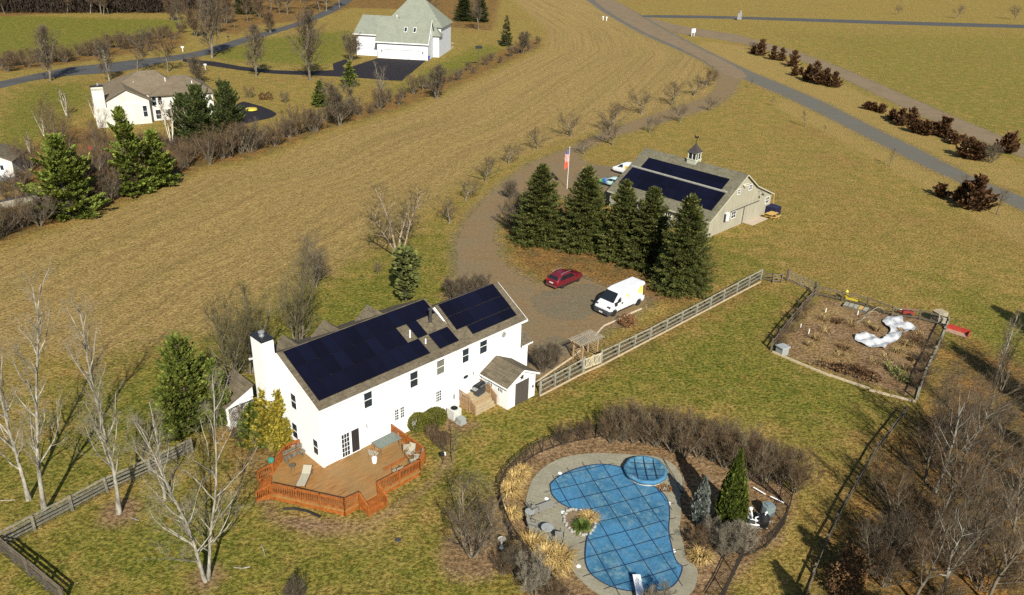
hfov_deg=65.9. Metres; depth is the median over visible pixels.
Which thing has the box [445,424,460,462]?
bare tree
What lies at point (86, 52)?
hedge shrub
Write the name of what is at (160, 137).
hedge shrub
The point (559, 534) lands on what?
folding chair
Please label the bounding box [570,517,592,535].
yucca
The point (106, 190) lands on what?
hedge shrub
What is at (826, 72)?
juniper bush
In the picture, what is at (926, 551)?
woodland shrub
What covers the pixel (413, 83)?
hedge shrub
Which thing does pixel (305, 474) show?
sun lounger
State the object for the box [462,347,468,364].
window
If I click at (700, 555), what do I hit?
ornamental grass
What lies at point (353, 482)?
wooden deck
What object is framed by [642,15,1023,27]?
field lane
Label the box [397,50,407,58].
garage door
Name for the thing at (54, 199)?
hedge shrub
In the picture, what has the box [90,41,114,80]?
bare tree
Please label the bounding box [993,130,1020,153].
juniper bush
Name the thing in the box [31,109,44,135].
birch tree
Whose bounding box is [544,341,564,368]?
bare shrub
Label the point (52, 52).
hedge shrub
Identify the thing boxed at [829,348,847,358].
dead plants
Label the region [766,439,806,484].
bare shrub
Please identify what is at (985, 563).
woodland shrub
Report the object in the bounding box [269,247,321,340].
bare tree
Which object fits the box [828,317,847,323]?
dead plants
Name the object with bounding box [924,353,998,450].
bare tree
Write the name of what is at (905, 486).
bare tree
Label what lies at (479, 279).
bare shrub
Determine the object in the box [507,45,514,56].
hedge shrub
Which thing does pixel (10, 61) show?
hedge shrub
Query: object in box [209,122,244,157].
hedge shrub
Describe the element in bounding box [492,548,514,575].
bare shrub
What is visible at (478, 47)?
bird feeder
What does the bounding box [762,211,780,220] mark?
picnic table
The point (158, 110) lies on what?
window
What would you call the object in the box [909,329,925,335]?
dead plants
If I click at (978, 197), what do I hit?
juniper bush
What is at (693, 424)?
bare shrub
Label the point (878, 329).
dead plants
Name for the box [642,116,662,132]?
fruit tree
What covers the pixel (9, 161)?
garden cottage
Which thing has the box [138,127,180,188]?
pine tree
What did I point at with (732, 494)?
arborvitae
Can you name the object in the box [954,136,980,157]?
juniper bush
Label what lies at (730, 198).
barn
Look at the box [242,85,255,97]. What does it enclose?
garden shrub
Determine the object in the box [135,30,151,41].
hedge shrub
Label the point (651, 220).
spruce tree
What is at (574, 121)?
fruit tree
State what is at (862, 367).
dead plants
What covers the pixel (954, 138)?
juniper bush
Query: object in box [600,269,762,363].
rail fence
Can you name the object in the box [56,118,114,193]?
bare tree
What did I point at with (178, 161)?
hedge shrub
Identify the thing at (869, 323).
dead plants
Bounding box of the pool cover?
[544,460,686,594]
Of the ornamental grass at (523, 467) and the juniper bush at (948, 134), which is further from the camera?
the juniper bush at (948, 134)
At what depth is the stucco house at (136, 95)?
148.30 m
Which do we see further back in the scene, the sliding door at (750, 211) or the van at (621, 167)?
the van at (621, 167)
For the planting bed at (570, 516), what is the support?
on the patio
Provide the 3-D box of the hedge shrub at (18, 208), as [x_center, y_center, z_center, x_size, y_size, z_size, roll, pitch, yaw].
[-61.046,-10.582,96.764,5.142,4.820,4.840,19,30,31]
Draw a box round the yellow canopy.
[245,107,256,111]
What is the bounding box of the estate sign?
[737,10,741,19]
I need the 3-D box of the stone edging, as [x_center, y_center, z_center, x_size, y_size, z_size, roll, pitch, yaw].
[4.605,15.117,53.296,2.423,0.160,2.694,2,26,0]
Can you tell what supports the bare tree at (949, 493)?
on the ground at (860, 214)
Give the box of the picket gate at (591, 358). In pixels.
[584,350,602,370]
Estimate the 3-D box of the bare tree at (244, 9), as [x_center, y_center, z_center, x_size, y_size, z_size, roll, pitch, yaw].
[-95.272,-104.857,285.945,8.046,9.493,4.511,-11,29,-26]
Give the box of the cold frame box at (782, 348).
[775,343,790,355]
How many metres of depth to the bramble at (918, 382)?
70.20 m
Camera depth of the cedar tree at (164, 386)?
58.47 m
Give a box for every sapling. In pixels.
[824,559,865,594]
[834,541,874,581]
[886,147,898,166]
[983,143,1006,162]
[996,187,1010,214]
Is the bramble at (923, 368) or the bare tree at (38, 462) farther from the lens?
the bramble at (923, 368)
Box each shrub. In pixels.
[0,49,23,65]
[0,50,12,67]
[0,52,17,71]
[0,167,29,190]
[0,176,28,197]
[0,177,9,193]
[0,192,32,228]
[0,204,10,229]
[0,205,15,231]
[0,209,23,236]
[8,49,28,64]
[13,192,59,226]
[13,210,34,226]
[17,53,36,66]
[18,169,31,182]
[24,46,40,62]
[27,196,50,219]
[29,182,67,217]
[38,44,59,60]
[44,183,72,213]
[54,44,73,62]
[57,195,88,217]
[72,43,85,55]
[77,44,93,56]
[78,39,101,55]
[86,36,113,54]
[86,173,104,204]
[87,184,104,201]
[92,168,123,202]
[93,158,109,172]
[96,153,115,169]
[100,31,125,46]
[100,169,120,197]
[101,34,115,44]
[102,166,132,194]
[111,162,147,189]
[113,34,130,49]
[127,33,143,44]
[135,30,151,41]
[136,130,143,141]
[150,28,162,37]
[155,24,171,37]
[156,132,166,148]
[162,135,186,153]
[168,30,179,38]
[169,151,182,173]
[172,154,186,172]
[174,21,186,32]
[175,135,198,153]
[175,143,198,167]
[180,141,200,162]
[195,137,212,159]
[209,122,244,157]
[210,136,235,159]
[223,117,252,153]
[224,425,243,444]
[230,403,244,423]
[232,401,270,449]
[236,117,269,152]
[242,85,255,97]
[250,130,266,149]
[257,124,274,144]
[258,92,265,99]
[263,120,285,145]
[264,91,273,99]
[272,115,291,137]
[278,102,312,134]
[279,90,289,101]
[280,574,307,594]
[282,119,298,137]
[301,107,321,131]
[307,104,329,131]
[322,106,331,120]
[326,99,345,122]
[339,99,353,117]
[350,94,363,113]
[355,104,362,115]
[365,102,375,113]
[370,87,386,108]
[378,87,393,103]
[394,92,404,104]
[396,86,406,95]
[405,74,419,93]
[418,73,431,89]
[425,423,441,441]
[432,430,451,450]
[441,276,465,297]
[442,468,519,558]
[451,67,462,80]
[457,272,478,292]
[464,62,472,70]
[473,272,492,288]
[480,55,490,64]
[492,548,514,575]
[496,197,524,230]
[500,539,531,574]
[501,179,517,198]
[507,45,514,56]
[508,187,528,206]
[514,545,553,594]
[529,342,561,372]
[538,570,575,594]
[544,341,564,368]
[554,421,577,445]
[574,419,592,438]
[597,400,636,443]
[607,398,651,442]
[617,312,637,327]
[619,400,653,443]
[626,395,670,444]
[635,402,682,447]
[640,580,677,594]
[651,403,694,452]
[662,407,712,459]
[685,404,727,458]
[687,523,711,550]
[695,412,739,461]
[701,514,722,540]
[707,414,760,468]
[709,522,740,559]
[716,423,763,465]
[731,518,761,553]
[737,420,786,480]
[746,433,795,483]
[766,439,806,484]
[779,443,827,493]
[858,540,900,577]
[860,536,927,588]
[871,510,933,570]
[888,519,920,554]
[898,525,942,569]
[903,504,945,543]
[921,489,959,519]
[923,428,962,467]
[926,527,965,563]
[928,567,973,594]
[931,407,958,434]
[936,423,968,444]
[946,407,981,437]
[950,413,1005,453]
[955,537,1023,591]
[959,510,1002,547]
[961,452,1008,486]
[968,477,1008,503]
[972,498,1015,538]
[972,523,1023,585]
[981,397,1023,429]
[997,486,1023,520]
[999,441,1023,466]
[1007,523,1023,546]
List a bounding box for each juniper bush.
[748,45,756,53]
[752,39,769,55]
[767,45,778,59]
[776,47,787,60]
[786,49,801,66]
[789,65,799,75]
[798,67,804,74]
[802,63,812,80]
[807,60,823,82]
[813,71,825,84]
[818,67,830,84]
[827,71,843,87]
[861,101,871,108]
[868,102,877,110]
[877,103,887,112]
[885,107,897,119]
[891,107,910,121]
[893,116,907,125]
[906,106,921,124]
[906,117,923,133]
[917,118,936,135]
[931,121,941,135]
[932,181,952,196]
[937,115,958,135]
[943,131,952,138]
[946,131,963,144]
[946,180,970,201]
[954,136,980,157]
[957,173,1000,210]
[959,133,967,142]
[963,139,986,159]
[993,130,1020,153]
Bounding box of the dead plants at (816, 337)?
[806,330,824,340]
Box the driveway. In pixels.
[456,72,737,376]
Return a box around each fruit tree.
[436,193,459,223]
[459,176,482,200]
[471,155,500,181]
[504,141,522,164]
[523,127,548,149]
[557,107,581,136]
[574,137,591,154]
[591,102,629,130]
[594,115,621,145]
[626,85,651,114]
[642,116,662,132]
[663,80,686,104]
[669,99,688,121]
[686,75,708,95]
[704,66,719,85]
[704,95,719,110]
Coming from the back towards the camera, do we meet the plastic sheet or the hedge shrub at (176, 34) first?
the hedge shrub at (176, 34)
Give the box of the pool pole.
[662,457,682,492]
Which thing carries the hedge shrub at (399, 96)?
on the ground at (860, 214)
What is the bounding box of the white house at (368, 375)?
[217,282,532,467]
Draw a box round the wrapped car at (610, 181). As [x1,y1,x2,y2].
[599,176,617,185]
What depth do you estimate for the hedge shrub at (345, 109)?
156.32 m
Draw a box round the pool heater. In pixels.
[760,501,775,516]
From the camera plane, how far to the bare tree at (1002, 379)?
62.74 m
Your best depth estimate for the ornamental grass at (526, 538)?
51.01 m
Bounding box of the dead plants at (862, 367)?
[848,362,870,375]
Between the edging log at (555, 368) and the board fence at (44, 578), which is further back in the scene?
the edging log at (555, 368)
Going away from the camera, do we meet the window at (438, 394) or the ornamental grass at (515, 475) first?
the ornamental grass at (515, 475)
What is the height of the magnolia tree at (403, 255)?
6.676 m
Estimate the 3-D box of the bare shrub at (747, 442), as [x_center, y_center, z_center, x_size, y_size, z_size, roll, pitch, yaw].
[17.675,11.499,57.516,3.400,4.244,4.168,-5,27,-16]
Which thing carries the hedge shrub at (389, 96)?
on the ground at (860, 214)
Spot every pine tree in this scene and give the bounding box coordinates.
[17,132,110,221]
[104,105,158,196]
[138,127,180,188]
[310,79,329,107]
[339,60,359,86]
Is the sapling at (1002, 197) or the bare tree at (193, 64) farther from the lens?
the bare tree at (193, 64)
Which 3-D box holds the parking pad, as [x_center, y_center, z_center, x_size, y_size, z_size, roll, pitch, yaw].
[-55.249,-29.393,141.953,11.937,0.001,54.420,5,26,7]
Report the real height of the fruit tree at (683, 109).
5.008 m
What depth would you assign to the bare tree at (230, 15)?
266.01 m
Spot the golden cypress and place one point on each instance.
(274, 423)
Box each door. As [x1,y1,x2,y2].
[0,163,5,174]
[340,426,360,458]
[384,50,394,58]
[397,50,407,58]
[409,51,419,59]
[462,369,469,393]
[515,381,522,405]
[522,378,528,401]
[742,201,758,222]
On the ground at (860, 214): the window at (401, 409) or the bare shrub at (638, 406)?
the bare shrub at (638, 406)
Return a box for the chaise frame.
[534,500,555,513]
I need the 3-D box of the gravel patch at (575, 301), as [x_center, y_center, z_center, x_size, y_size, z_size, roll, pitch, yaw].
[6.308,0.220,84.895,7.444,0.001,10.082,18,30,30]
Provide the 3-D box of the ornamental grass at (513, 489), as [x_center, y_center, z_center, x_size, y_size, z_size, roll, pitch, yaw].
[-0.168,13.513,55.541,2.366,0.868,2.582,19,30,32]
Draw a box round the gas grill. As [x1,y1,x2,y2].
[471,380,487,396]
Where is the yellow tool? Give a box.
[844,290,857,301]
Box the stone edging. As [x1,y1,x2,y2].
[562,508,596,535]
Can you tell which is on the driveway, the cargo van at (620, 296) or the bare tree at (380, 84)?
the cargo van at (620, 296)
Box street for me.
[0,0,351,87]
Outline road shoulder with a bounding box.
[595,0,746,78]
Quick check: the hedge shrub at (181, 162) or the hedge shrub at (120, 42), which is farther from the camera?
the hedge shrub at (120, 42)
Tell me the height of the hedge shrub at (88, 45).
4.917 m
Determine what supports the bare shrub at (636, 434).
on the ground at (860, 214)
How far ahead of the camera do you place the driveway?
96.06 m
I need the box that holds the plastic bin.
[372,456,376,463]
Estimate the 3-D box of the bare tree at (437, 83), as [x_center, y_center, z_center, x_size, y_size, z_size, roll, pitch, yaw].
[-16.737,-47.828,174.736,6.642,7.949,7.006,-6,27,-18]
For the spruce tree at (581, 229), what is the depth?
95.82 m
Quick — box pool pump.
[746,507,767,528]
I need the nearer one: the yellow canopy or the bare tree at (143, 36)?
the yellow canopy
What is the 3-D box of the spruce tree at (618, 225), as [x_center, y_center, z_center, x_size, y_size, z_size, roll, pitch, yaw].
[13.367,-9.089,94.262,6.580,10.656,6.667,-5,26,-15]
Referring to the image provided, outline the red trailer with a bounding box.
[945,324,970,337]
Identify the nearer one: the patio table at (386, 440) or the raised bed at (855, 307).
the patio table at (386, 440)
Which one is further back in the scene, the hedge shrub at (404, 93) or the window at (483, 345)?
the hedge shrub at (404, 93)
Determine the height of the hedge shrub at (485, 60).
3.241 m
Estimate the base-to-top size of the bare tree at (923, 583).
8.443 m
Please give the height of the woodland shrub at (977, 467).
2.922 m
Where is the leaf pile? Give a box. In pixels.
[656,483,672,492]
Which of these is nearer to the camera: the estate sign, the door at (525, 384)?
the door at (525, 384)
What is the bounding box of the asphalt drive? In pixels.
[183,58,425,80]
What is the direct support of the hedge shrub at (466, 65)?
on the ground at (860, 214)
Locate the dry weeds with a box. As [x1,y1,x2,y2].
[814,358,885,383]
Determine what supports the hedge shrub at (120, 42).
on the ground at (860, 214)
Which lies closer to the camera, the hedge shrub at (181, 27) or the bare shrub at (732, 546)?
the bare shrub at (732, 546)
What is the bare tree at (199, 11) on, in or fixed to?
on the ground at (860, 214)
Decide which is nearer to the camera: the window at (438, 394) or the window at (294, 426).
the window at (294, 426)
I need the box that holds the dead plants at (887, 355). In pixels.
[876,352,897,361]
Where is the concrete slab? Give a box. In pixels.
[743,216,767,225]
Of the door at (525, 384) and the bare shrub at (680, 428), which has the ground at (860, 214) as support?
the bare shrub at (680, 428)
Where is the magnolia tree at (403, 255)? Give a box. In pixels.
[390,243,422,301]
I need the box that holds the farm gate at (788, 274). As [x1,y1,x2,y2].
[786,268,817,291]
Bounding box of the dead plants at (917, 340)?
[907,332,927,345]
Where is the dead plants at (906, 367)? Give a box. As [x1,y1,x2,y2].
[899,362,914,370]
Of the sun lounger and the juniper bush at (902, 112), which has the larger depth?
the juniper bush at (902, 112)
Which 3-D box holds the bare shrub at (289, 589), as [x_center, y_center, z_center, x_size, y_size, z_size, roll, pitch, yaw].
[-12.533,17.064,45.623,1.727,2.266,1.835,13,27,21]
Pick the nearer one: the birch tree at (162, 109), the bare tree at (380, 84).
the birch tree at (162, 109)
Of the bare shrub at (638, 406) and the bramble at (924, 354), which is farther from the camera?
the bramble at (924, 354)
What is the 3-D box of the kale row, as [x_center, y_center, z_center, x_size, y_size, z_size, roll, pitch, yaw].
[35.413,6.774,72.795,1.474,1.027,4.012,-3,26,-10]
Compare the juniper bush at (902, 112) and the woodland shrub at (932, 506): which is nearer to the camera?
the woodland shrub at (932, 506)
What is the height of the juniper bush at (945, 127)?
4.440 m
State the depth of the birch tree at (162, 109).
133.18 m
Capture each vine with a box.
[772,328,792,343]
[782,319,802,333]
[790,306,807,322]
[797,294,815,310]
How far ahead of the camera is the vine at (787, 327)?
78.99 m
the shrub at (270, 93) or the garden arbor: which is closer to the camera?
the garden arbor
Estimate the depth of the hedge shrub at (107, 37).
221.22 m
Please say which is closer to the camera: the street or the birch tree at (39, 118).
the birch tree at (39, 118)
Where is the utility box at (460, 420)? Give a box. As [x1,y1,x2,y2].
[455,415,466,425]
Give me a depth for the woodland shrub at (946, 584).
47.18 m
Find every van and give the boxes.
[594,277,644,316]
[612,162,631,172]
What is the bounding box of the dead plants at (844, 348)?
[834,342,855,352]
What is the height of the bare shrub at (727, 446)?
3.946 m
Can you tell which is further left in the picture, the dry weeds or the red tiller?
the dry weeds
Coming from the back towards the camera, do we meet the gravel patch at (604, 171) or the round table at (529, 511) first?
the gravel patch at (604, 171)
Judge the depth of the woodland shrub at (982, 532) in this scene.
52.11 m
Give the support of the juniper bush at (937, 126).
on the ground at (860, 214)
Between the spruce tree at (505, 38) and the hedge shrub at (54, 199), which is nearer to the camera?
the hedge shrub at (54, 199)
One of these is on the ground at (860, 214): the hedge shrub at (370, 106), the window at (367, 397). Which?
the hedge shrub at (370, 106)
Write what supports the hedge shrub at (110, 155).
on the ground at (860, 214)
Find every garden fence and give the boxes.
[770,284,817,350]
[816,286,948,326]
[915,317,949,399]
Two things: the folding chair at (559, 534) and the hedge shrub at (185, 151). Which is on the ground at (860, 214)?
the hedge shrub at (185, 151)
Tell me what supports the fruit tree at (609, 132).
on the ground at (860, 214)
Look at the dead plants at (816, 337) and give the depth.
78.54 m
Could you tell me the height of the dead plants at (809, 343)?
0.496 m
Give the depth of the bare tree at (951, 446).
55.61 m
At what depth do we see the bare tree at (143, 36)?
189.54 m
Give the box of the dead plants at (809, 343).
[804,339,813,346]
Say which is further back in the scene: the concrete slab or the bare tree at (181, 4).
the bare tree at (181, 4)
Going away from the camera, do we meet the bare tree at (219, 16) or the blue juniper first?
the blue juniper
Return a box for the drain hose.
[283,507,320,517]
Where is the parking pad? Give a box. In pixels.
[89,102,275,172]
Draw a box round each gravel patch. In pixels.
[529,283,603,319]
[532,335,575,364]
[574,165,621,189]
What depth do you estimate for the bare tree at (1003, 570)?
46.48 m
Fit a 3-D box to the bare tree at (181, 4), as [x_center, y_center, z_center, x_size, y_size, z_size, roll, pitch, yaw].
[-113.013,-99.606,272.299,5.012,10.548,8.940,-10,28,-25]
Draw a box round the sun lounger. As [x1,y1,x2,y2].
[295,465,312,488]
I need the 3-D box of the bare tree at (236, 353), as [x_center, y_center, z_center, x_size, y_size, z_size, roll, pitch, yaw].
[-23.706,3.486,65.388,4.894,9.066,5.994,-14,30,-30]
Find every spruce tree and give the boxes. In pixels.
[233,0,256,14]
[453,0,474,21]
[472,0,489,22]
[499,15,513,45]
[506,163,567,250]
[553,165,610,254]
[593,178,638,265]
[614,186,674,275]
[645,193,718,298]
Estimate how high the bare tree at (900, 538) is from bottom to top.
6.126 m
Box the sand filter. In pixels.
[758,511,771,528]
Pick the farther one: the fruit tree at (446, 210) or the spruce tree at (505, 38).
the spruce tree at (505, 38)
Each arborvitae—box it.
[714,447,746,529]
[741,479,749,523]
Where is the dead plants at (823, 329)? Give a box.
[816,325,833,332]
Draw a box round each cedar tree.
[152,372,189,442]
[153,330,216,438]
[199,357,231,428]
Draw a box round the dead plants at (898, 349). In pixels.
[889,346,906,353]
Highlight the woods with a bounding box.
[0,0,203,13]
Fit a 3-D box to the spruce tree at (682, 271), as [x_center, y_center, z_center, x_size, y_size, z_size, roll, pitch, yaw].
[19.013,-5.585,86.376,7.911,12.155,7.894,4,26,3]
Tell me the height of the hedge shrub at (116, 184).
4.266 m
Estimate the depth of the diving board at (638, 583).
47.82 m
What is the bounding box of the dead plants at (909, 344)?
[899,337,922,346]
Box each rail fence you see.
[539,358,583,394]
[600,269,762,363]
[760,271,783,282]
[805,406,907,594]
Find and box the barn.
[607,135,774,236]
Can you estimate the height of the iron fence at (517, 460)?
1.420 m
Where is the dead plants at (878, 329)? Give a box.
[871,324,883,331]
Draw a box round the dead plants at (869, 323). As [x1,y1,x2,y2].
[862,320,878,326]
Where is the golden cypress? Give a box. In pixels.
[242,387,294,450]
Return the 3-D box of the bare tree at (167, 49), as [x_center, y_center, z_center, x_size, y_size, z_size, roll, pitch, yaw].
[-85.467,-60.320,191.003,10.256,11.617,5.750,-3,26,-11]
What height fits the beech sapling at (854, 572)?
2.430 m
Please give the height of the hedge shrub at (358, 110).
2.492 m
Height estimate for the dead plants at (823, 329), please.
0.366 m
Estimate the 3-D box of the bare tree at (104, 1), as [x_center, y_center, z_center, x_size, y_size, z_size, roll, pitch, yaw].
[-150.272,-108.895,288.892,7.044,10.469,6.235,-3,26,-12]
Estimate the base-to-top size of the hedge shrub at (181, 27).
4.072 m
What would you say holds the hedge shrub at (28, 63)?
on the ground at (860, 214)
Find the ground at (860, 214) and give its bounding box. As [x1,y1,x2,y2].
[0,0,1023,594]
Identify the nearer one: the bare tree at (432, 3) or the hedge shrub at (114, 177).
the hedge shrub at (114, 177)
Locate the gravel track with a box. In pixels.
[650,19,1023,156]
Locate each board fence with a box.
[0,438,193,544]
[0,538,63,594]
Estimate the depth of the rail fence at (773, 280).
90.83 m
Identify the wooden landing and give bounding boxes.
[458,379,496,415]
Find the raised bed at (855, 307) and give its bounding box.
[842,302,870,313]
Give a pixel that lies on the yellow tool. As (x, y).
(850, 298)
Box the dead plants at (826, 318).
[817,312,833,321]
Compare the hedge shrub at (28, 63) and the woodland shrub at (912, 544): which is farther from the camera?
the hedge shrub at (28, 63)
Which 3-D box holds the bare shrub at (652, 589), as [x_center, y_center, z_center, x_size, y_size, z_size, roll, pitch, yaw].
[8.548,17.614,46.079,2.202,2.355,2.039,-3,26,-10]
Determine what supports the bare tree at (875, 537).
on the ground at (860, 214)
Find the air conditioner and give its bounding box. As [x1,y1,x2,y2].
[447,404,461,421]
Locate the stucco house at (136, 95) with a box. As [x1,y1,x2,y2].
[89,70,213,127]
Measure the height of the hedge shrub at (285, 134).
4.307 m
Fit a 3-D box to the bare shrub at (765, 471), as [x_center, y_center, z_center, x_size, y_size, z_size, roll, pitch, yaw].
[18.313,11.883,57.204,3.325,3.850,3.854,-16,31,-34]
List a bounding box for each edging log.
[535,350,580,383]
[597,308,641,332]
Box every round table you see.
[525,508,534,515]
[541,523,553,534]
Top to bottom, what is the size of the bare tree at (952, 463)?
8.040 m
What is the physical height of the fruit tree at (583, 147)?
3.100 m
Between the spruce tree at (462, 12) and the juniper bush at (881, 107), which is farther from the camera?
the spruce tree at (462, 12)
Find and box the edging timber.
[772,351,915,402]
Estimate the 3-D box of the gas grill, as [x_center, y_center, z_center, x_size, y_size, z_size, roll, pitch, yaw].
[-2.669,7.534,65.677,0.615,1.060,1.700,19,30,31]
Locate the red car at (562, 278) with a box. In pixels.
[546,267,582,288]
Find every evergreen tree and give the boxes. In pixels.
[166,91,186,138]
[170,83,218,145]
[200,77,248,149]
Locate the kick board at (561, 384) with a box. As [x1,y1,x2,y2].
[540,281,760,396]
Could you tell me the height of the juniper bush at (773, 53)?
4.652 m
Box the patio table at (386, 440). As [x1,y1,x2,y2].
[371,432,401,455]
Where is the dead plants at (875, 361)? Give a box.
[868,355,885,364]
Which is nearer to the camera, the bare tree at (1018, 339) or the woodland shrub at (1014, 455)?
the woodland shrub at (1014, 455)
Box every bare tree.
[0,257,78,514]
[0,335,38,500]
[6,136,40,171]
[26,24,59,80]
[27,90,74,137]
[55,289,131,514]
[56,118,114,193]
[87,104,129,154]
[88,0,101,13]
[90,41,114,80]
[95,0,115,14]
[97,0,108,14]
[111,362,273,582]
[123,22,156,70]
[137,24,179,71]
[140,394,176,500]
[160,0,180,20]
[169,2,185,25]
[178,0,189,24]
[183,7,204,36]
[183,55,208,79]
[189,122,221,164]
[193,0,226,57]
[195,271,288,373]
[196,0,208,27]
[197,287,252,373]
[213,5,224,32]
[215,0,233,23]
[222,5,235,28]
[238,0,255,21]
[242,23,267,76]
[248,0,268,17]
[259,9,275,32]
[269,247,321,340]
[271,0,292,14]
[273,0,283,13]
[283,6,333,79]
[292,229,336,287]
[318,77,362,125]
[340,30,362,60]
[359,179,430,250]
[371,62,388,102]
[373,258,381,274]
[423,64,453,98]
[427,0,439,7]
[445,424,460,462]
[468,0,485,29]
[513,31,532,53]
[855,505,917,567]
[862,442,942,521]
[888,494,939,580]
[900,428,1008,555]
[903,494,983,594]
[906,396,964,480]
[918,492,1008,594]
[921,377,1006,492]
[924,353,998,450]
[927,474,993,542]
[929,463,1023,575]
[937,424,1000,512]
[940,446,1020,559]
[952,4,966,18]
[955,392,1014,467]
[969,398,1023,493]
[973,441,1023,560]
[979,342,1023,432]
[980,432,1023,526]
[988,490,1023,594]
[994,310,1021,382]
[998,314,1023,375]
[1009,5,1021,19]
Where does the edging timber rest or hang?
on the ground at (860, 214)
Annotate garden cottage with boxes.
[0,143,27,176]
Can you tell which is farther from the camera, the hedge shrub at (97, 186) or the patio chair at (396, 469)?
the hedge shrub at (97, 186)
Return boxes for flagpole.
[564,147,569,185]
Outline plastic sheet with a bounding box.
[855,316,915,347]
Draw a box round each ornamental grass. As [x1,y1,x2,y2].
[494,478,526,500]
[498,466,529,486]
[498,505,523,523]
[511,528,554,557]
[513,462,535,476]
[526,533,569,569]
[529,552,568,579]
[535,539,583,572]
[575,508,602,525]
[684,542,716,566]
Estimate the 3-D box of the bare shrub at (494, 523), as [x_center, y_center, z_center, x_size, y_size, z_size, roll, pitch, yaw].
[-2.116,13.857,48.723,5.158,6.187,5.927,2,26,0]
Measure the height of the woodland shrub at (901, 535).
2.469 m
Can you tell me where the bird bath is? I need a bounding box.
[498,536,505,548]
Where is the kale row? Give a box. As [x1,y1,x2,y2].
[883,359,913,383]
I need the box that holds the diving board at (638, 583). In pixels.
[633,574,643,594]
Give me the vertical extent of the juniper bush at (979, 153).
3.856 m
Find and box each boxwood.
[407,412,428,432]
[418,406,447,432]
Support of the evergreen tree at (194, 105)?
on the ground at (860, 214)
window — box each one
[142,105,148,116]
[151,97,156,105]
[155,109,161,118]
[157,96,162,104]
[289,391,297,411]
[291,420,298,439]
[312,437,319,456]
[363,391,372,409]
[394,408,399,421]
[399,405,404,419]
[409,370,418,388]
[435,389,441,402]
[436,358,444,376]
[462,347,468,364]
[479,339,487,355]
[497,385,502,394]
[731,211,735,218]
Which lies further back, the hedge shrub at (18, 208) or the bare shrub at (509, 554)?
the hedge shrub at (18, 208)
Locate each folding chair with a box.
[526,502,537,516]
[526,514,537,530]
[554,528,564,538]
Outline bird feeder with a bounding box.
[475,46,481,66]
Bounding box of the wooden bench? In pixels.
[282,443,304,463]
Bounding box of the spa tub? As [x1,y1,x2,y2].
[623,456,666,485]
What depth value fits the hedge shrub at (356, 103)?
159.48 m
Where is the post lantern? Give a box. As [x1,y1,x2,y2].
[267,457,273,462]
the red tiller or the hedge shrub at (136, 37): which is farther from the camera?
the hedge shrub at (136, 37)
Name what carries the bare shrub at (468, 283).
on the ground at (860, 214)
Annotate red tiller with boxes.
[899,306,914,317]
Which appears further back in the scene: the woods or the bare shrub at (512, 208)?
the woods
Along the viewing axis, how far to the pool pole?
57.59 m
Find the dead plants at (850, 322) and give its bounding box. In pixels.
[841,316,861,327]
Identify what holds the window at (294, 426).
in the white house at (368, 375)
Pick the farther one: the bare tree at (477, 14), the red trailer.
the bare tree at (477, 14)
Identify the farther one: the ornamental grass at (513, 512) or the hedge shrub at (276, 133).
the hedge shrub at (276, 133)
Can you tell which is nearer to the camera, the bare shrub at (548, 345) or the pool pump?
the pool pump
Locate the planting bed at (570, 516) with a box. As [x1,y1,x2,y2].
[565,510,592,532]
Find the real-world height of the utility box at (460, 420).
0.500 m
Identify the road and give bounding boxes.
[587,0,1023,209]
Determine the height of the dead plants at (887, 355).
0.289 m
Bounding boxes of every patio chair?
[367,448,379,457]
[392,465,403,471]
[401,443,410,450]
[406,442,415,458]
[406,454,415,463]
[413,447,422,458]
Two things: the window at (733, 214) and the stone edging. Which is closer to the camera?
the stone edging
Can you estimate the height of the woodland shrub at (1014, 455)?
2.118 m
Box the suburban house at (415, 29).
[353,0,451,60]
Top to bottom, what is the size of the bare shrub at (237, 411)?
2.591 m
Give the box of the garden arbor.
[569,329,603,362]
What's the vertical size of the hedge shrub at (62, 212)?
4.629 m
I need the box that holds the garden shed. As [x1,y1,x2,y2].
[479,355,539,409]
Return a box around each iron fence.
[499,425,595,594]
[595,423,792,594]
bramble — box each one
[912,371,931,388]
[917,359,942,376]
[918,344,938,363]
[919,333,946,349]
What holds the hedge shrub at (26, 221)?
on the ground at (860, 214)
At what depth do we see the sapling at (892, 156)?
137.57 m
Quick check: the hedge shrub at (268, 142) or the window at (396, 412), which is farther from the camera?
the hedge shrub at (268, 142)
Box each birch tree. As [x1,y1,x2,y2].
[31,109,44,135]
[57,89,69,115]
[86,92,94,117]
[157,99,175,139]
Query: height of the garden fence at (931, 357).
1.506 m
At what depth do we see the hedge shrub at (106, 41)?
210.59 m
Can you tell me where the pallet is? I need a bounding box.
[932,309,948,314]
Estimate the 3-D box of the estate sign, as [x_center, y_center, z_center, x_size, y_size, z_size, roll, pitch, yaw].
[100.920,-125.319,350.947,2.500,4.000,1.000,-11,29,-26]
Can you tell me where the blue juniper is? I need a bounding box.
[689,476,710,525]
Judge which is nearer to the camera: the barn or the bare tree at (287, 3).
the barn
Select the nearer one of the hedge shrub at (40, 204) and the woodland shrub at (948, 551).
the woodland shrub at (948, 551)
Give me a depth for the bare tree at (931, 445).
57.28 m
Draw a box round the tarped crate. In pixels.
[765,203,781,216]
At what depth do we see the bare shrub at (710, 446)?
59.09 m
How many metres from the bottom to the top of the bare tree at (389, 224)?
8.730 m
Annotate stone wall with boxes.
[0,194,45,208]
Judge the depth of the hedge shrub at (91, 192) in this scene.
105.08 m
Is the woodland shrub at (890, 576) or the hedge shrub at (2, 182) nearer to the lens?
the woodland shrub at (890, 576)
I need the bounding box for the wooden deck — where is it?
[255,424,425,517]
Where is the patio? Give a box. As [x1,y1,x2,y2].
[525,453,697,594]
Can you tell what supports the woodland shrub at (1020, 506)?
on the ground at (860, 214)
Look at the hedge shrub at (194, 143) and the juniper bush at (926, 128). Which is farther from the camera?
the juniper bush at (926, 128)

